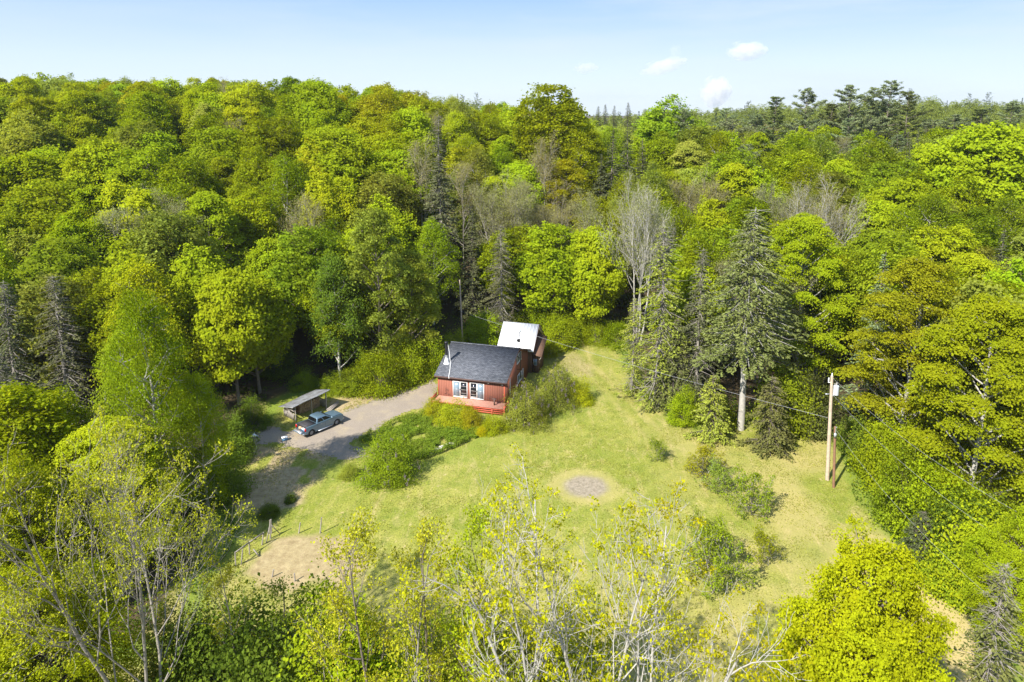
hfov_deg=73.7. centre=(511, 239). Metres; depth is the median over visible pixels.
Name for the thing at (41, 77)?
maple tree
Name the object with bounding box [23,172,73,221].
maple tree
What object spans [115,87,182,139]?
maple tree
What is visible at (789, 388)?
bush
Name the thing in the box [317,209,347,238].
birch tree
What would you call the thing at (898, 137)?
pine tree
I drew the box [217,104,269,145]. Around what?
maple tree
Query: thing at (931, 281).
maple
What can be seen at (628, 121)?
spruce
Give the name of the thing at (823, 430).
bush
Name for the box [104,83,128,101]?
maple tree
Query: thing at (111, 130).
maple tree
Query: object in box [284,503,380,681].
budding tree
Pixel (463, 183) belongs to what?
bare tree
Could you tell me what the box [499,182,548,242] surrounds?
bare tree
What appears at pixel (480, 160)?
birch tree
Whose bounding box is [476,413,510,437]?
yellow bush
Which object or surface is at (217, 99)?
maple tree
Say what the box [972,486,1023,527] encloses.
bush
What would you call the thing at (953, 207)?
birch tree
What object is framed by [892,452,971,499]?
bush
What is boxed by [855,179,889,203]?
maple tree
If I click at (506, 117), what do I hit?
maple tree
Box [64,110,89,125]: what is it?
maple tree
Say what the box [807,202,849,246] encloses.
maple tree
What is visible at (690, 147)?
maple tree
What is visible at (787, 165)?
maple tree
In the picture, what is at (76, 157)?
maple tree
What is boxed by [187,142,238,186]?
maple tree
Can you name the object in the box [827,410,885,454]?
bush
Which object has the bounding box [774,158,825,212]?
birch tree
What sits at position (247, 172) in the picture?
maple tree
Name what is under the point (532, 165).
maple tree
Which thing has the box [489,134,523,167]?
maple tree
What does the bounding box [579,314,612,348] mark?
bush
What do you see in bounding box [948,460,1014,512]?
bush
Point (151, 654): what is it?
bush
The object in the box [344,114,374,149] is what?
maple tree
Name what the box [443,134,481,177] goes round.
birch tree
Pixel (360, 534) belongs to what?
budding tree
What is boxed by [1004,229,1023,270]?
maple tree
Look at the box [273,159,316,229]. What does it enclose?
maple tree
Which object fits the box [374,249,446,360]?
tree
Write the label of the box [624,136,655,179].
maple tree
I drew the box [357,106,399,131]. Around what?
maple tree
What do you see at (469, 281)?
spruce
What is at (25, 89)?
maple tree
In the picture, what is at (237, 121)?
bare tree
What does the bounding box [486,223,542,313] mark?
maple tree
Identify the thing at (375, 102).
maple tree
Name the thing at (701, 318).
old spruce
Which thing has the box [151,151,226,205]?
maple tree
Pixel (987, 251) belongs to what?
maple tree
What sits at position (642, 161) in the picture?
spruce
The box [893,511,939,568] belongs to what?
pine
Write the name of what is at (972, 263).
maple tree
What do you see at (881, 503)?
bush
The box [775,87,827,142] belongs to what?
pine tree
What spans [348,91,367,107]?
maple tree
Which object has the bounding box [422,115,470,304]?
tall spruce
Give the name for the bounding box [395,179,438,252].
maple tree
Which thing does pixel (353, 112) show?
maple tree
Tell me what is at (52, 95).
birch tree
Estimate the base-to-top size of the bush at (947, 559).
5.280 m
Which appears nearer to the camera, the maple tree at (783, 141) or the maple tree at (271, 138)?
the maple tree at (271, 138)
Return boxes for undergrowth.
[31,305,1023,679]
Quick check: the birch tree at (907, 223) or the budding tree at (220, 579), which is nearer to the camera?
the budding tree at (220, 579)
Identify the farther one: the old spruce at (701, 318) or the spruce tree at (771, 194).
the spruce tree at (771, 194)
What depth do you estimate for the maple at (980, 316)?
56.59 m
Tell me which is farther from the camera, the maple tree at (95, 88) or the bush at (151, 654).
the maple tree at (95, 88)
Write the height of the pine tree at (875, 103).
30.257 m
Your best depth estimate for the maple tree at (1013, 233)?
113.41 m
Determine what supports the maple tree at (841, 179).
on the ground
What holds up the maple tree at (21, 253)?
on the ground
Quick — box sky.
[0,0,1023,115]
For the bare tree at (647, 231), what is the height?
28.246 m
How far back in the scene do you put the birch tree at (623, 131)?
172.11 m
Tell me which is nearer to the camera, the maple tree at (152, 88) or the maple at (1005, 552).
the maple at (1005, 552)
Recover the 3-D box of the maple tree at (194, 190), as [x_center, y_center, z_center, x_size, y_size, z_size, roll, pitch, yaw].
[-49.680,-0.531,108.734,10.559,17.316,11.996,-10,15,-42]
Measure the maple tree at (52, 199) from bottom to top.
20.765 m
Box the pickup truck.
[293,410,343,435]
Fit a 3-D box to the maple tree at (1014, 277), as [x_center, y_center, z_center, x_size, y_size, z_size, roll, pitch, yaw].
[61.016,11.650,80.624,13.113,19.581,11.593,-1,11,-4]
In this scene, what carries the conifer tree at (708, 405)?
on the ground
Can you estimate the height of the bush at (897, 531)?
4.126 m
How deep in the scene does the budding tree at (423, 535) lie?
34.98 m
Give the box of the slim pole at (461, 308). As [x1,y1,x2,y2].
[459,280,462,341]
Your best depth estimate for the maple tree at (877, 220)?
108.14 m
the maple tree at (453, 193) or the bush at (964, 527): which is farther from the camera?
the maple tree at (453, 193)
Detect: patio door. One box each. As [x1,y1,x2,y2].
[453,381,467,397]
[470,382,483,399]
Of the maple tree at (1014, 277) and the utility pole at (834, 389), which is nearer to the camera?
the utility pole at (834, 389)
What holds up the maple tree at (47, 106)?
on the ground
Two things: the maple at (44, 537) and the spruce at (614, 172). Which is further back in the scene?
the spruce at (614, 172)
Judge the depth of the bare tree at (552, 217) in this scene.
122.88 m
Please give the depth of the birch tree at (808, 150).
139.01 m
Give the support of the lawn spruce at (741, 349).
on the ground
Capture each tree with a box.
[0,77,42,107]
[0,78,7,83]
[0,96,18,131]
[0,96,46,130]
[0,108,68,158]
[0,148,65,204]
[0,153,22,207]
[0,173,100,250]
[0,190,42,226]
[0,194,47,265]
[0,206,19,251]
[0,225,18,327]
[0,228,52,277]
[0,264,54,385]
[0,271,101,383]
[0,378,86,539]
[0,401,260,681]
[3,96,52,134]
[3,233,109,368]
[8,75,41,96]
[9,73,45,97]
[11,143,70,186]
[18,379,95,457]
[21,96,66,134]
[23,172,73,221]
[32,72,53,93]
[38,74,80,97]
[41,111,95,153]
[41,214,120,277]
[43,184,128,254]
[45,89,63,99]
[51,114,106,152]
[51,265,114,386]
[52,81,99,109]
[53,72,81,89]
[53,89,112,131]
[55,135,132,187]
[55,138,135,203]
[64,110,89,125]
[64,137,102,159]
[66,267,171,403]
[77,92,125,137]
[81,78,113,87]
[82,81,102,93]
[82,253,209,418]
[87,179,166,261]
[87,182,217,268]
[88,79,128,94]
[88,87,120,109]
[92,229,186,280]
[92,250,194,358]
[100,142,174,197]
[103,120,140,143]
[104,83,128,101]
[107,205,235,277]
[109,119,172,158]
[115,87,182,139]
[115,95,138,117]
[116,75,134,85]
[117,80,172,107]
[123,130,187,159]
[124,81,177,119]
[148,77,157,83]
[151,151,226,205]
[152,75,186,105]
[153,99,186,151]
[154,180,204,218]
[165,372,216,450]
[168,242,253,384]
[171,185,222,250]
[172,93,187,151]
[172,189,260,268]
[177,87,218,133]
[180,109,228,152]
[182,77,201,91]
[183,78,226,109]
[183,123,257,204]
[184,266,276,404]
[187,102,229,137]
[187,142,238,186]
[189,92,233,115]
[199,538,268,679]
[201,155,235,198]
[205,77,220,83]
[210,111,248,139]
[213,187,286,264]
[214,79,276,117]
[215,78,250,96]
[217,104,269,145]
[217,274,300,393]
[223,180,278,241]
[225,144,286,216]
[227,79,251,85]
[232,235,297,301]
[235,113,304,181]
[246,105,300,153]
[251,573,323,675]
[256,223,352,354]
[257,151,313,234]
[264,79,285,102]
[271,110,306,154]
[272,92,300,127]
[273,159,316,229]
[273,189,330,269]
[274,75,299,95]
[284,75,352,149]
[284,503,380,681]
[291,121,384,200]
[291,270,377,373]
[293,137,349,199]
[297,219,347,269]
[299,168,360,236]
[301,507,405,681]
[306,250,368,382]
[308,108,341,140]
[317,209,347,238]
[322,224,397,338]
[331,175,366,222]
[336,94,351,107]
[337,83,359,103]
[340,208,372,236]
[342,99,363,129]
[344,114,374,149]
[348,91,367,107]
[351,81,402,127]
[351,170,424,240]
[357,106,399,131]
[360,130,442,194]
[361,131,403,165]
[361,143,436,216]
[361,193,421,252]
[363,85,382,96]
[364,109,405,151]
[369,84,408,109]
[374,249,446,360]
[375,514,473,681]
[378,516,457,681]
[380,269,440,354]
[382,223,411,260]
[384,103,441,157]
[388,132,449,238]
[392,89,412,97]
[394,494,694,681]
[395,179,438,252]
[398,90,433,106]
[407,94,444,131]
[410,216,465,323]
[414,143,447,196]
[417,113,439,138]
[426,108,446,148]
[428,102,452,149]
[431,504,536,681]
[434,95,481,160]
[435,167,477,257]
[437,107,479,158]
[440,142,491,201]
[441,158,494,269]
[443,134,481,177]
[445,94,458,113]
[445,442,644,681]
[447,107,492,141]
[452,145,499,234]
[460,168,537,291]
[467,176,516,251]
[470,109,511,158]
[473,230,521,312]
[474,101,499,132]
[477,498,711,681]
[478,101,512,116]
[484,142,513,221]
[485,107,511,134]
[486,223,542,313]
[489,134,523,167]
[494,103,524,160]
[496,159,548,226]
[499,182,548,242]
[509,130,525,160]
[523,151,553,227]
[524,195,584,241]
[526,130,574,218]
[540,158,595,248]
[550,125,602,219]
[561,185,616,244]
[563,478,816,681]
[568,129,613,206]
[569,196,611,230]
[590,118,603,129]
[590,202,641,278]
[591,124,605,131]
[592,124,634,190]
[593,166,682,344]
[596,151,625,201]
[604,167,641,209]
[604,195,631,249]
[614,124,637,152]
[614,217,632,307]
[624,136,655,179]
[624,165,675,263]
[628,184,680,279]
[629,137,686,185]
[631,198,677,299]
[638,166,700,233]
[643,265,737,381]
[644,131,676,160]
[645,159,662,170]
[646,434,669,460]
[652,201,705,294]
[657,216,677,326]
[662,232,739,364]
[664,122,721,167]
[665,140,709,176]
[665,224,745,304]
[666,167,736,230]
[673,108,694,139]
[675,168,704,247]
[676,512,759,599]
[682,505,734,567]
[684,162,705,215]
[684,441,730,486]
[686,194,733,251]
[693,129,737,172]
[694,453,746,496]
[696,161,758,221]
[698,148,759,209]
[709,127,733,143]
[709,131,750,166]
[711,252,827,383]
[713,119,762,145]
[714,108,738,132]
[718,245,759,365]
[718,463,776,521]
[719,195,779,251]
[720,196,752,228]
[725,166,790,217]
[728,125,743,140]
[735,127,764,162]
[737,143,763,170]
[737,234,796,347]
[742,113,776,157]
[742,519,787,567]
[743,144,760,165]
[744,132,774,164]
[747,179,819,230]
[748,215,863,357]
[752,113,775,132]
[756,96,788,157]
[758,144,798,177]
[760,150,824,210]
[765,170,790,199]
[765,183,774,209]
[768,130,802,152]
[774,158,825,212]
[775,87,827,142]
[779,169,872,246]
[784,133,814,151]
[790,131,841,166]
[790,255,848,374]
[793,127,827,141]
[794,144,824,165]
[802,169,861,240]
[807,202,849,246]
[807,259,877,370]
[808,113,829,131]
[808,122,852,154]
[809,103,850,134]
[816,84,874,144]
[817,157,864,223]
[825,135,858,159]
[826,234,926,374]
[830,118,858,159]
[830,151,854,169]
[832,226,924,268]
[841,193,874,236]
[842,200,912,246]
[843,145,879,175]
[846,87,897,143]
[848,137,877,157]
[850,140,920,183]
[851,130,886,145]
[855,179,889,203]
[859,158,924,186]
[862,177,949,227]
[865,80,914,140]
[874,203,933,257]
[875,91,937,142]
[879,269,960,366]
[880,146,905,160]
[883,134,912,154]
[888,135,903,154]
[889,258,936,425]
[891,275,922,378]
[897,142,931,156]
[899,123,917,132]
[899,170,934,193]
[900,142,941,171]
[902,133,911,154]
[903,190,961,256]
[904,139,913,161]
[905,134,937,148]
[908,223,981,265]
[910,119,956,135]
[912,126,961,148]
[912,131,920,148]
[913,274,1023,477]
[918,264,1023,349]
[930,172,991,228]
[931,206,1019,265]
[932,114,973,131]
[934,133,957,146]
[940,201,964,221]
[942,250,996,282]
[948,246,1006,269]
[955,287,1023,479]
[965,108,994,128]
[978,257,1023,299]
[980,260,1009,280]
[984,191,1023,268]
[991,229,1010,272]
[992,398,1023,474]
[995,100,1023,128]
[1002,260,1021,279]
[1004,206,1023,265]
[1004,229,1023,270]
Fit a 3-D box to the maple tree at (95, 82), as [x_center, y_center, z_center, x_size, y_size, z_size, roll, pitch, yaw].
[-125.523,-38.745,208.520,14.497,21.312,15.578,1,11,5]
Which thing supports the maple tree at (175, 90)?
on the ground
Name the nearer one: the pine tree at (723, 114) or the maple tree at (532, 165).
the maple tree at (532, 165)
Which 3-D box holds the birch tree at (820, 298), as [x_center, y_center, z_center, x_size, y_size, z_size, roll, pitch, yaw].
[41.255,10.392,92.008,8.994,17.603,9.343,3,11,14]
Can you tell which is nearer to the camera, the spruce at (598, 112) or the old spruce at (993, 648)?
the old spruce at (993, 648)
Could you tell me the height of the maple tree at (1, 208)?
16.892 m
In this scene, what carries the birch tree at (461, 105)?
on the ground
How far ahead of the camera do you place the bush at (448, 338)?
100.54 m
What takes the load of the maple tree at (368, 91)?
on the ground
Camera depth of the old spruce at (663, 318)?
80.98 m
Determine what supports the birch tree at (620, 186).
on the ground
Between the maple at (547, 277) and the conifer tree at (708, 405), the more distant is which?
the maple at (547, 277)
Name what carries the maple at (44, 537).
on the ground
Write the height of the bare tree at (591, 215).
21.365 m
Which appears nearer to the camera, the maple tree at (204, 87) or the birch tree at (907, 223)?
the birch tree at (907, 223)
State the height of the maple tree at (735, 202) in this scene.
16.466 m
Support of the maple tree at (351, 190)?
on the ground
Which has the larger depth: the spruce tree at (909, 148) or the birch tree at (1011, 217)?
the spruce tree at (909, 148)
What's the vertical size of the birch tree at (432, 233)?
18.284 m
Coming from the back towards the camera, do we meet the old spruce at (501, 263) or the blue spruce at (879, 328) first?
the old spruce at (501, 263)
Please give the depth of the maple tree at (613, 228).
117.02 m
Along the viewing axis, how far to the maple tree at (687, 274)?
86.82 m
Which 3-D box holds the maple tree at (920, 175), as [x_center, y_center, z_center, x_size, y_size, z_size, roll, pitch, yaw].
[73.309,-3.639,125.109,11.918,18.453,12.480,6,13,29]
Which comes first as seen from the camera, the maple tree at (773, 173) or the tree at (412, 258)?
the tree at (412, 258)
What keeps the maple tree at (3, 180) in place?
on the ground
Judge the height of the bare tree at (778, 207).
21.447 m
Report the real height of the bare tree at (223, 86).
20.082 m
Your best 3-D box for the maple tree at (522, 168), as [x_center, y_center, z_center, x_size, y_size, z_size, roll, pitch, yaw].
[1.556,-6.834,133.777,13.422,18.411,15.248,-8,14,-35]
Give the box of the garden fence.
[235,517,349,581]
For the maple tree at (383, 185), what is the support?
on the ground
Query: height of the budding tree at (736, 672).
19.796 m
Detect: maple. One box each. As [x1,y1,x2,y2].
[0,445,91,606]
[0,544,143,681]
[28,414,194,577]
[332,205,424,361]
[503,82,597,199]
[506,220,595,323]
[564,223,630,337]
[632,94,710,146]
[750,212,857,378]
[759,513,960,681]
[829,255,978,449]
[891,292,1023,508]
[915,120,1023,227]
[958,501,1023,670]
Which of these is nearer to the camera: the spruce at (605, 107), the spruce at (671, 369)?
the spruce at (671, 369)
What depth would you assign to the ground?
62.62 m
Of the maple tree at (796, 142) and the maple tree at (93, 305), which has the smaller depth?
the maple tree at (93, 305)
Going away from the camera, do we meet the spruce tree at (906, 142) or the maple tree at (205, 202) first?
the maple tree at (205, 202)
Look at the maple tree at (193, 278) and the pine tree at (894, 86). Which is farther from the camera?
the pine tree at (894, 86)
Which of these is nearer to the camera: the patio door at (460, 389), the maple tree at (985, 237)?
the patio door at (460, 389)
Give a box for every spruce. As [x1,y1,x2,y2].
[0,280,44,393]
[0,354,19,388]
[28,276,112,427]
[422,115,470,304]
[452,212,492,319]
[478,225,522,336]
[592,155,609,213]
[595,106,600,126]
[598,130,623,208]
[600,106,609,126]
[607,298,651,398]
[610,105,617,130]
[613,224,695,415]
[614,123,637,204]
[621,103,633,143]
[634,138,649,187]
[641,319,699,415]
[665,248,725,414]
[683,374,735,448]
[687,209,813,430]
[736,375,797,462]
[834,254,903,422]
[947,561,1023,681]
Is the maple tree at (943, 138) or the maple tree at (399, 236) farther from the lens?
the maple tree at (943, 138)
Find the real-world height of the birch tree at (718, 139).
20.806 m
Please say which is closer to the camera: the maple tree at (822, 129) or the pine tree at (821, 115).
the maple tree at (822, 129)
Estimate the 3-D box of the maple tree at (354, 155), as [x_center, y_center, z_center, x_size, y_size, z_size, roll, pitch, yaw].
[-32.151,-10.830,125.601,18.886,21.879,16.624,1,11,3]
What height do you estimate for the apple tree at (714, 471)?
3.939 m
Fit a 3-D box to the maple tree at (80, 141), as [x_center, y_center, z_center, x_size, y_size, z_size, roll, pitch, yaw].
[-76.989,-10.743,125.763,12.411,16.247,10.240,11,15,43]
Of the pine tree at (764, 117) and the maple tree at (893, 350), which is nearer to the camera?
the maple tree at (893, 350)
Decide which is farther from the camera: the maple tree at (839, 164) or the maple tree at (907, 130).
the maple tree at (907, 130)
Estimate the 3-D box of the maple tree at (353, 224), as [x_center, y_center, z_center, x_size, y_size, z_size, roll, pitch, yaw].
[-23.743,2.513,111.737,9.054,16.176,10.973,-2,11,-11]
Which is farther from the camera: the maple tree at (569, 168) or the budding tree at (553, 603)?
the maple tree at (569, 168)
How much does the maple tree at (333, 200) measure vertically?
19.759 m
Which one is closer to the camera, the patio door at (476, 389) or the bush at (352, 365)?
the patio door at (476, 389)
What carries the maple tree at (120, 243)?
on the ground
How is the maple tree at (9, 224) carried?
on the ground
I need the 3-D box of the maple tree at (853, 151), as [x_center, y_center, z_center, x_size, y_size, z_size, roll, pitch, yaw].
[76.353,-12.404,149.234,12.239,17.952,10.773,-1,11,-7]
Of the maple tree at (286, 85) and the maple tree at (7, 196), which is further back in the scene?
the maple tree at (286, 85)
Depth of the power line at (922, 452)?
51.75 m
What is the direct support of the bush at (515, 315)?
on the ground
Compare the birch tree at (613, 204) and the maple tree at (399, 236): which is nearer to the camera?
the maple tree at (399, 236)
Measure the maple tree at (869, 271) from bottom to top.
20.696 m
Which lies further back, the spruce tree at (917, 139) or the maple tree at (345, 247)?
the spruce tree at (917, 139)
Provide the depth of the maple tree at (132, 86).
156.59 m
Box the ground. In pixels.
[2,116,1023,681]
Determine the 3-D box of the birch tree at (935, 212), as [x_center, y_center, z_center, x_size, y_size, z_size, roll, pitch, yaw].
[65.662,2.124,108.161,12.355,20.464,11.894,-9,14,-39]
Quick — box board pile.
[326,401,338,410]
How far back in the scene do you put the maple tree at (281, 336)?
84.62 m
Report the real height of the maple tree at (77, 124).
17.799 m
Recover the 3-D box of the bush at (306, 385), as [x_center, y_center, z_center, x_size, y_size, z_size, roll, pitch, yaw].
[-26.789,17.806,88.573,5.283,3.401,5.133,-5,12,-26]
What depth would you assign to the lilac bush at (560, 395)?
82.92 m
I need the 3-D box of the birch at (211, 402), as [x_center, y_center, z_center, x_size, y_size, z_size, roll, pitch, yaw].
[-27.599,18.009,60.205,7.294,14.558,6.203,-1,11,-7]
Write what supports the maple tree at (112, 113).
on the ground
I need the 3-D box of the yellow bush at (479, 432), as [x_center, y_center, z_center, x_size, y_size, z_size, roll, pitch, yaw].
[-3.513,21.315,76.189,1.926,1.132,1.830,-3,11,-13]
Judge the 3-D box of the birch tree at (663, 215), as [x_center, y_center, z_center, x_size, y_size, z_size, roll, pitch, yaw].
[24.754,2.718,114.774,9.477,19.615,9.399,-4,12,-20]
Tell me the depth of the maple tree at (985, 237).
103.79 m
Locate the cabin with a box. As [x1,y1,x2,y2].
[431,330,530,415]
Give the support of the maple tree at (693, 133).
on the ground
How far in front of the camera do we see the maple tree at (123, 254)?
80.87 m
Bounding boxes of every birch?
[85,321,171,451]
[89,279,214,520]
[165,370,238,515]
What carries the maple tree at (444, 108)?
on the ground
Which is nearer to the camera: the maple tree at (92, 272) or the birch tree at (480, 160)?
the maple tree at (92, 272)
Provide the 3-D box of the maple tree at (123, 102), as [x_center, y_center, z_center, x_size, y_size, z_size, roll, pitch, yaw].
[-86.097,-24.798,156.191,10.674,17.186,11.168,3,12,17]
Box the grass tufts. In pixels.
[54,336,1001,681]
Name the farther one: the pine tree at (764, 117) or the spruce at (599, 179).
the pine tree at (764, 117)
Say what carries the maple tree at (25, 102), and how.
on the ground
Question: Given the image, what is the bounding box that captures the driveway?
[246,377,437,458]
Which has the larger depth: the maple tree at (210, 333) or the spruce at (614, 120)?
the spruce at (614, 120)
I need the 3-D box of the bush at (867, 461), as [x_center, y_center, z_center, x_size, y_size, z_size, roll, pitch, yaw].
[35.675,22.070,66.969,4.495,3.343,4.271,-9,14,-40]
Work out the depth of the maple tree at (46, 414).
51.37 m
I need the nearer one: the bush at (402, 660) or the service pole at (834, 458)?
the bush at (402, 660)
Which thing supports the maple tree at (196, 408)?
on the ground
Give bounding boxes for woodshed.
[278,389,330,420]
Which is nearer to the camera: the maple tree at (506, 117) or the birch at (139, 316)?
the birch at (139, 316)
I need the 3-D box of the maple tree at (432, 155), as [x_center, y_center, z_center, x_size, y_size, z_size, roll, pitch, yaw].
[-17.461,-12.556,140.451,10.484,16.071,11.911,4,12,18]
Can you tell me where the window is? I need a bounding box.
[517,370,521,383]
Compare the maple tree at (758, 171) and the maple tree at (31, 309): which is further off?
the maple tree at (758, 171)
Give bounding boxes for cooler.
[281,435,287,441]
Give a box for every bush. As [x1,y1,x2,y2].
[123,567,235,681]
[127,572,302,681]
[189,446,264,515]
[209,407,265,465]
[217,566,367,681]
[229,391,276,432]
[250,341,303,381]
[256,501,281,521]
[268,560,442,681]
[282,491,297,504]
[286,364,321,393]
[312,370,346,397]
[331,365,375,399]
[334,461,360,481]
[344,348,378,387]
[346,428,425,494]
[352,344,415,401]
[354,599,481,681]
[367,327,423,377]
[385,338,438,388]
[409,328,444,381]
[418,395,445,422]
[420,576,604,681]
[430,395,473,431]
[436,327,466,356]
[451,307,502,344]
[457,403,483,432]
[474,426,487,437]
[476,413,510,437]
[485,306,530,339]
[498,586,648,681]
[499,377,556,435]
[515,304,568,335]
[524,395,548,415]
[528,358,586,416]
[540,309,582,355]
[543,341,559,360]
[551,305,592,338]
[564,372,596,409]
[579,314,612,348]
[597,318,635,352]
[664,382,700,429]
[695,391,739,435]
[745,356,827,447]
[785,363,859,444]
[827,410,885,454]
[842,394,936,499]
[849,452,885,486]
[853,425,947,532]
[873,423,947,479]
[878,451,1011,550]
[888,497,920,535]
[891,478,1016,575]
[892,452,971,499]
[911,525,986,615]
[912,489,1021,617]
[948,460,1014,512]
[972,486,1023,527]
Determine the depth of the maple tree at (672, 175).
129.80 m
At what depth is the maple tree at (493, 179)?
124.75 m
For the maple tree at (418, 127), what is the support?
on the ground
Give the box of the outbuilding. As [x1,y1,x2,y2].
[497,321,546,372]
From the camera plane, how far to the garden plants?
75.69 m
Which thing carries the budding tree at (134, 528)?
on the ground
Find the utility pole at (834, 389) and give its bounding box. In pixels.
[825,373,838,480]
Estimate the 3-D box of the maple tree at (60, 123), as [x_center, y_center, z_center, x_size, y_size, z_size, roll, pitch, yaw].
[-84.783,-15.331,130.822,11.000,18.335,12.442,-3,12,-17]
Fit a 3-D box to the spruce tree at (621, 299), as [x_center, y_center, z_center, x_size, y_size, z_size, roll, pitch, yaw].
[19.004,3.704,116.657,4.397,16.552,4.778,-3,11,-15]
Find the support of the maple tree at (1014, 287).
on the ground
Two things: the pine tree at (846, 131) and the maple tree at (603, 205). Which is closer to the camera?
the maple tree at (603, 205)
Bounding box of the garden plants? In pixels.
[358,409,480,461]
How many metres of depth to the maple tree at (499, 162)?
136.01 m
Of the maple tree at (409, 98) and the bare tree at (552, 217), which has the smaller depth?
the bare tree at (552, 217)
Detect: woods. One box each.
[427,95,1023,138]
[460,89,1022,131]
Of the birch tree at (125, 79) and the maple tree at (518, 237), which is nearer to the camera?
the maple tree at (518, 237)
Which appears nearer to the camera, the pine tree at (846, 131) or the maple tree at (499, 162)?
the maple tree at (499, 162)
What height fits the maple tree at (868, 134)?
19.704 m
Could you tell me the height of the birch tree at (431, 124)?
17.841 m
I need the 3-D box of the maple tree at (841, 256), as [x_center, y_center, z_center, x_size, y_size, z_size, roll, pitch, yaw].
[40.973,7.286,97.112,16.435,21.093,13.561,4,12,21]
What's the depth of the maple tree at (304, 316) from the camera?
89.49 m
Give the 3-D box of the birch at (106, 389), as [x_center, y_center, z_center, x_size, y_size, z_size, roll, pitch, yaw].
[-36.491,15.880,64.780,8.307,17.247,7.996,1,11,7]
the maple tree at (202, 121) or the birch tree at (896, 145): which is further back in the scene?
the birch tree at (896, 145)
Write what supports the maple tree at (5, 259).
on the ground
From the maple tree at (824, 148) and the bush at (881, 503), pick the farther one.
the maple tree at (824, 148)
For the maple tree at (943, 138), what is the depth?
148.37 m
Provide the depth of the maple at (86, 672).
35.22 m
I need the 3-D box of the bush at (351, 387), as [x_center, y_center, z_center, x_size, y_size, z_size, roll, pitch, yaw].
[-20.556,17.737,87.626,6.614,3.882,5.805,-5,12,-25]
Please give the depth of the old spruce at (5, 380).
65.12 m
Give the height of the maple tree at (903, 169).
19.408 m
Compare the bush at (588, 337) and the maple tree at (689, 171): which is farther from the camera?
the maple tree at (689, 171)
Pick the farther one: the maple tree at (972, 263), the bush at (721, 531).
the maple tree at (972, 263)
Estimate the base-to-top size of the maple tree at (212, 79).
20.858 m
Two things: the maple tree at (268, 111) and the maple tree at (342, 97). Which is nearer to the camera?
the maple tree at (268, 111)
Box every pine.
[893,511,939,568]
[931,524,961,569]
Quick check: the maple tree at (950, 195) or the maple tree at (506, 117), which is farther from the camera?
the maple tree at (506, 117)
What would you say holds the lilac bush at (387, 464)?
on the ground
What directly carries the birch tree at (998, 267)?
on the ground
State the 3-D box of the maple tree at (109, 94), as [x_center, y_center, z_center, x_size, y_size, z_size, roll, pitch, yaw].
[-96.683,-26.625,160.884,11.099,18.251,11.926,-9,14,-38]
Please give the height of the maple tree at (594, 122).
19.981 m
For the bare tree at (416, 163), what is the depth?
122.27 m
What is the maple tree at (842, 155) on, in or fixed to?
on the ground
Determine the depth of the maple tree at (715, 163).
131.42 m
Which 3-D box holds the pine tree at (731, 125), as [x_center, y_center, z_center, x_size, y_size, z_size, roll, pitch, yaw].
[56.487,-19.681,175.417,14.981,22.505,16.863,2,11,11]
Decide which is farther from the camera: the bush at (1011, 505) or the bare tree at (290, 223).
the bare tree at (290, 223)
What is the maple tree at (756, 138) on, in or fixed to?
on the ground
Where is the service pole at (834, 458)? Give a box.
[832,426,836,487]
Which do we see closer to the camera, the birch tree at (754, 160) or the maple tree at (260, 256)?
the maple tree at (260, 256)
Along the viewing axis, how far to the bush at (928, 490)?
56.20 m
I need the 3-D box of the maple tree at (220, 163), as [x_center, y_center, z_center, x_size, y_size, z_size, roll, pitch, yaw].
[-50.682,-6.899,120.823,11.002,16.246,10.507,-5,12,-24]
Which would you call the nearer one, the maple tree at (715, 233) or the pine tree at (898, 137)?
the maple tree at (715, 233)
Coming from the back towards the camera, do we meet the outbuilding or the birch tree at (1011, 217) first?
the birch tree at (1011, 217)
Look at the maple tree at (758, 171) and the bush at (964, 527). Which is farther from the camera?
the maple tree at (758, 171)
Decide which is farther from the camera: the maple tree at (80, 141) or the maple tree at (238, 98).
the maple tree at (238, 98)
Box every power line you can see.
[509,327,826,417]
[832,394,1009,544]
[833,378,1009,507]
[836,430,998,604]
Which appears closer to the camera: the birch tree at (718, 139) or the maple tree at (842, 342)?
the maple tree at (842, 342)
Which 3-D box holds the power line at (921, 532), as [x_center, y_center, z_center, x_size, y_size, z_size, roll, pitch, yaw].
[29.246,19.627,49.667,0.020,2.782,30.089,1,11,5]
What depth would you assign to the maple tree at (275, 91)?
155.93 m
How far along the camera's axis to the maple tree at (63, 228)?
92.17 m
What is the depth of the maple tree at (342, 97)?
159.73 m
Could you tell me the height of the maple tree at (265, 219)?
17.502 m
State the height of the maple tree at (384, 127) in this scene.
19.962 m
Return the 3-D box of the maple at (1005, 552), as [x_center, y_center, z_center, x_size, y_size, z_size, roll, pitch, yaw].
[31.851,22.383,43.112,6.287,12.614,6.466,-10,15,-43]
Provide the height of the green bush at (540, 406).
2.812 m
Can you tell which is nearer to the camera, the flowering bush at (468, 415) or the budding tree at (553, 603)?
the budding tree at (553, 603)
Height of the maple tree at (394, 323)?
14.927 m
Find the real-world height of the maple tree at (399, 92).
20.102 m
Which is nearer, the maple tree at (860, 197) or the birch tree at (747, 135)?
the maple tree at (860, 197)
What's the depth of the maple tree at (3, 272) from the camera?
78.56 m
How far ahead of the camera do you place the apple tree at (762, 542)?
54.19 m
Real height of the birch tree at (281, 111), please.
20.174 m
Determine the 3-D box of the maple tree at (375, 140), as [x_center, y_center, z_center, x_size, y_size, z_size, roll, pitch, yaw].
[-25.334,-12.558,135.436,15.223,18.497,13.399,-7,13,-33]
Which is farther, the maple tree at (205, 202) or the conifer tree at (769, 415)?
the maple tree at (205, 202)

